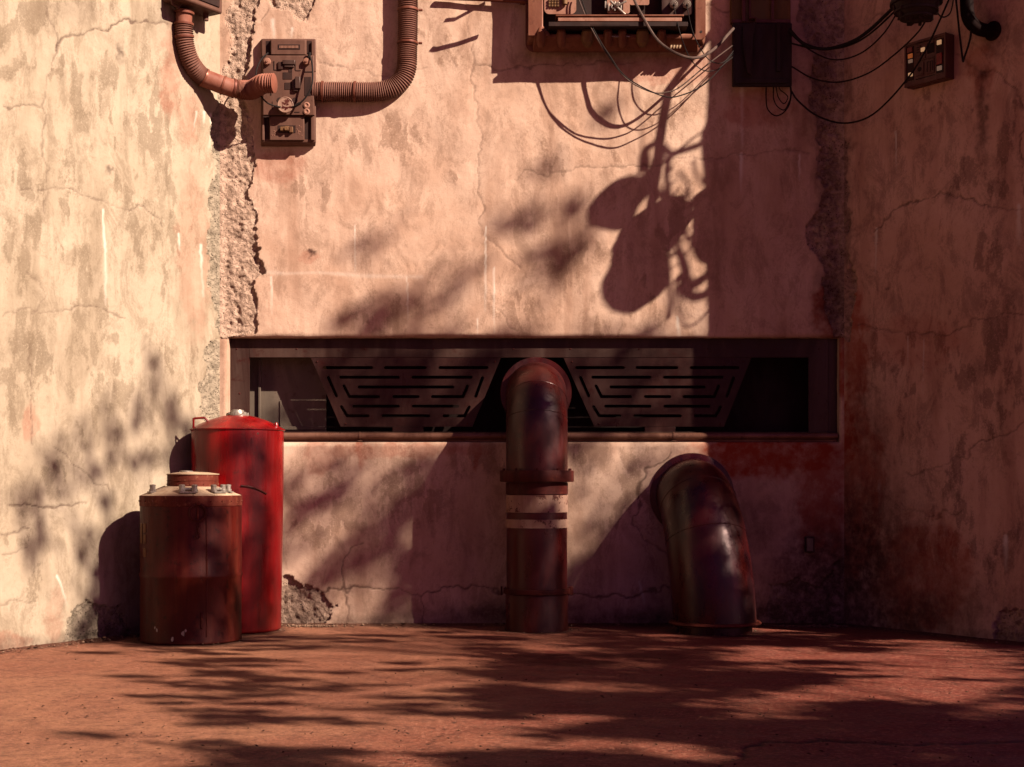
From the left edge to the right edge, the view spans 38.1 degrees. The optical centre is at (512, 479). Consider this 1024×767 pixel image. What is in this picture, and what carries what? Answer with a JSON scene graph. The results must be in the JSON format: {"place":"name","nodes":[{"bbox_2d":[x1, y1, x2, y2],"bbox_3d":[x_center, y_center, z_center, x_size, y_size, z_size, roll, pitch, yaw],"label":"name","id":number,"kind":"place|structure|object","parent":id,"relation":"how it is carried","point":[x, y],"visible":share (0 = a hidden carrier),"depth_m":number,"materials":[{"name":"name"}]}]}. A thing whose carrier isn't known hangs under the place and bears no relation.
{"place":"outdoors","nodes":[
{"label":"outdoors","id":0,"kind":"place"},
{"bbox_2d":[0,623,823,650],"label":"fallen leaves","id":1,"kind":"object","parent":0,"point":[72,641],"visible":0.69,"depth_m":13.95,"materials":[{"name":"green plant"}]},
{"bbox_2d":[0,623,1023,766],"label":"ground","id":2,"kind":"structure","parent":0,"point":[216,709],"depth_m":9.43,"materials":[{"name":"concrete"}]},
{"bbox_2d":[0,0,219,649],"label":"plaster wall","id":3,"kind":"structure","parent":2,"relation":"on","point":[109,250],"depth_m":12.90,"materials":[{"name":"beige paint"}]},
{"bbox_2d":[163,0,221,21],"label":"junction box","id":4,"kind":"object","parent":3,"relation":"attached to","point":[205,9],"visible":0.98,"depth_m":13.72,"materials":[{"name":"metal"}]},
{"bbox_2d":[138,470,242,645],"bbox_3d":[-2.800,0.665,12.924,0.890,1.480,0.898,0,0,0],"label":"steel drum","id":5,"kind":"object","parent":2,"relation":"on","point":[190,574],"visible":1,"depth_m":12.56,"materials":[{"name":"brown paint"}]},
{"bbox_2d":[190,409,284,633],"bbox_3d":[-2.544,0.378,13.750,0.870,2.044,0.870,0,0,0],"label":"storage tank","id":6,"kind":"object","parent":2,"relation":"on","point":[240,451],"visible":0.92,"depth_m":13.43,"materials":[{"name":"red metal"}]},
{"bbox_2d":[1,623,1017,765],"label":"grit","id":7,"kind":"object","parent":2,"relation":"on","point":[362,624],"visible":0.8,"depth_m":13.94,"materials":[{"name":"brown gravel"}]},
{"bbox_2d":[220,0,843,623],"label":"plaster wall","id":8,"kind":"structure","parent":2,"relation":"on","point":[486,174],"depth_m":14.20,"materials":[{"name":"beige paint"}]},
{"bbox_2d":[255,39,315,145],"bbox_3d":[-2.144,-3.695,14.060,0.547,1.026,0.281,0,0,0],"label":"control box","id":9,"kind":"object","parent":8,"relation":"attached to","point":[288,112],"visible":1,"depth_m":14.06,"materials":[{"name":"metal"}]},
{"bbox_2d":[173,8,277,99],"bbox_3d":[-2.681,-3.956,13.878,0.954,0.753,0.420,0,0,-12],"label":"corrugated hose","id":10,"kind":"object","parent":9,"relation":"attached to","point":[199,73],"visible":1,"depth_m":13.80,"materials":[{"name":"brown plastic"}]},
{"bbox_2d":[312,0,422,102],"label":"corrugated hose","id":11,"kind":"object","parent":9,"relation":"attached to","point":[398,82],"visible":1,"depth_m":14.07,"materials":[{"name":"brown plastic"}]},
{"bbox_2d":[231,338,837,441],"bbox_3d":[0.204,-0.847,14.417,5.862,1.081,0.416,0,0,0],"label":"grille window","id":12,"kind":"structure","parent":8,"relation":"attached to","point":[623,390],"depth_m":14.30,"materials":[{"name":"metal"}]},
{"bbox_2d":[459,0,705,51],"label":"wall console","id":13,"kind":"object","parent":8,"relation":"attached to","point":[566,25],"depth_m":13.99,"materials":[{"name":"metal"}]},
{"bbox_2d":[579,0,732,93],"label":"cable","id":14,"kind":"object","parent":13,"relation":"hanging from","point":[641,87],"visible":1,"depth_m":13.90,"materials":[{"name":"black rubber"}]},
{"bbox_2d":[581,0,732,97],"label":"cable","id":15,"kind":"object","parent":13,"relation":"hanging from","point":[640,85],"visible":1,"depth_m":13.87,"materials":[{"name":"black rubber"}]},
{"bbox_2d":[633,0,734,58],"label":"cable","id":16,"kind":"object","parent":13,"relation":"hanging from","point":[675,52],"visible":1,"depth_m":13.80,"materials":[{"name":"grey rubber"}]},
{"bbox_2d":[674,7,732,71],"bbox_3d":[1.822,-4.117,13.909,0.610,0.633,0.156,0,0,-15],"label":"cable","id":17,"kind":"object","parent":13,"relation":"hanging from","point":[688,54],"visible":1,"depth_m":13.83,"materials":[{"name":"grey rubber"}]},
{"bbox_2d":[687,7,733,63],"bbox_3d":[1.885,-4.162,13.926,0.497,0.544,0.123,0,0,-19],"label":"cable","id":18,"kind":"object","parent":13,"relation":"hanging from","point":[700,47],"visible":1,"depth_m":13.85,"materials":[{"name":"grey rubber"}]},
{"bbox_2d":[730,0,791,86],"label":"cable board","id":19,"kind":"object","parent":8,"relation":"attached to","point":[761,44],"visible":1,"depth_m":14.07,"materials":[{"name":"black metal"}]},
{"bbox_2d":[765,87,791,115],"bbox_3d":[2.537,-3.600,14.119,0.254,0.307,0.054,0,0,0],"label":"wire loop","id":20,"kind":"object","parent":19,"relation":"hanging from","point":[766,101],"visible":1,"depth_m":14.10,"materials":[{"name":"black rubber"}]},
{"bbox_2d":[776,87,787,103],"bbox_3d":[2.561,-3.655,14.099,0.122,0.188,0.030,0,0,19],"label":"wire loop","id":21,"kind":"object","parent":19,"relation":"hanging from","point":[778,96],"visible":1,"depth_m":14.09,"materials":[{"name":"black rubber"}]},
{"bbox_2d":[773,87,790,110],"bbox_3d":[2.571,-3.631,14.129,0.177,0.251,0.052,0,0,0],"label":"wire loop","id":22,"kind":"object","parent":19,"relation":"hanging from","point":[776,104],"visible":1,"depth_m":14.11,"materials":[{"name":"black rubber"}]},
{"bbox_2d":[788,8,892,50],"bbox_3d":[3.116,-4.148,13.700,0.281,0.240,1.205,0,0,-42],"label":"cable","id":23,"kind":"object","parent":19,"relation":"hanging from","point":[862,35],"visible":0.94,"depth_m":13.87,"materials":[{"name":"black rubber"}]},
{"bbox_2d":[790,11,893,49],"bbox_3d":[3.137,-4.121,13.698,0.281,0.156,1.212,0,0,-41],"label":"cable","id":24,"kind":"object","parent":19,"relation":"hanging from","point":[880,24],"visible":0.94,"depth_m":13.68,"materials":[{"name":"black rubber"}]},
{"bbox_2d":[791,16,894,60],"bbox_3d":[3.122,-4.068,13.682,0.231,0.299,1.209,0,0,-41],"label":"cable","id":25,"kind":"object","parent":19,"relation":"hanging from","point":[854,55],"visible":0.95,"depth_m":13.77,"materials":[{"name":"black rubber"}]},
{"bbox_2d":[792,22,924,82],"bbox_3d":[3.239,-3.889,13.593,0.266,0.328,1.512,0,0,-41],"label":"cable","id":26,"kind":"object","parent":19,"relation":"hanging from","point":[901,48],"visible":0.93,"depth_m":13.74,"materials":[{"name":"black rubber"}]},
{"bbox_2d":[792,0,948,123],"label":"cable","id":27,"kind":"object","parent":19,"relation":"hanging from","point":[885,103],"visible":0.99,"depth_m":13.52,"materials":[{"name":"black rubber"}]},
{"bbox_2d":[805,537,814,552],"bbox_3d":[2.842,0.626,14.174,0.087,0.152,0.052,0,0,0],"label":"wall plate","id":28,"kind":"object","parent":8,"relation":"attached to","point":[809,544],"depth_m":14.15,"materials":[{"name":"metal"}]},
{"bbox_2d":[500,357,573,632],"bbox_3d":[0.227,0.112,13.888,0.691,2.576,0.964,0,0,0],"label":"vent pipe","id":29,"kind":"object","parent":2,"relation":"on","point":[537,475],"visible":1,"depth_m":13.52,"materials":[{"name":"metal"}]},
{"bbox_2d":[650,453,761,635],"bbox_3d":[1.797,0.579,13.738,0.963,1.662,1.164,0,0,0],"label":"elbow pipe","id":30,"kind":"object","parent":2,"relation":"on","point":[695,506],"visible":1,"depth_m":13.40,"materials":[{"name":"metal"}]},
{"bbox_2d":[844,0,1023,641],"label":"plaster wall","id":31,"kind":"structure","parent":2,"relation":"on","point":[934,358],"depth_m":13.33,"materials":[{"name":"beige paint"}]},
{"bbox_2d":[890,0,942,25],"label":"hanging fixture","id":32,"kind":"object","parent":31,"relation":"hanging from","point":[912,12],"visible":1,"depth_m":12.67,"materials":[{"name":"black metal"}]},
{"bbox_2d":[938,0,953,17],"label":"cable","id":33,"kind":"object","parent":32,"relation":"hanging from","point":[950,11],"visible":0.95,"depth_m":12.85,"materials":[{"name":"black rubber"}]},
{"bbox_2d":[904,32,953,89],"bbox_3d":[3.741,-3.747,13.311,0.124,0.396,0.454,0,0,-36],"label":"lit keypad","id":34,"kind":"object","parent":31,"relation":"attached to","point":[935,65],"visible":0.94,"depth_m":13.24,"materials":[{"name":"brown metal"}]},
{"bbox_2d":[960,0,1000,40],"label":"bent conduit","id":35,"kind":"object","parent":31,"relation":"attached to","point":[989,31],"visible":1,"depth_m":12.76,"materials":[{"name":"black metal"}]},
{"bbox_2d":[955,0,971,61],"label":"cable","id":36,"kind":"object","parent":35,"relation":"hanging from","point":[961,50],"visible":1,"depth_m":12.88,"materials":[{"name":"black rubber"}]},
{"bbox_2d":[20,647,1019,764],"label":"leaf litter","id":37,"kind":"object","parent":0,"point":[520,723],"visible":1,"depth_m":8.12,"materials":[{"name":"brown plant"}]}
]}

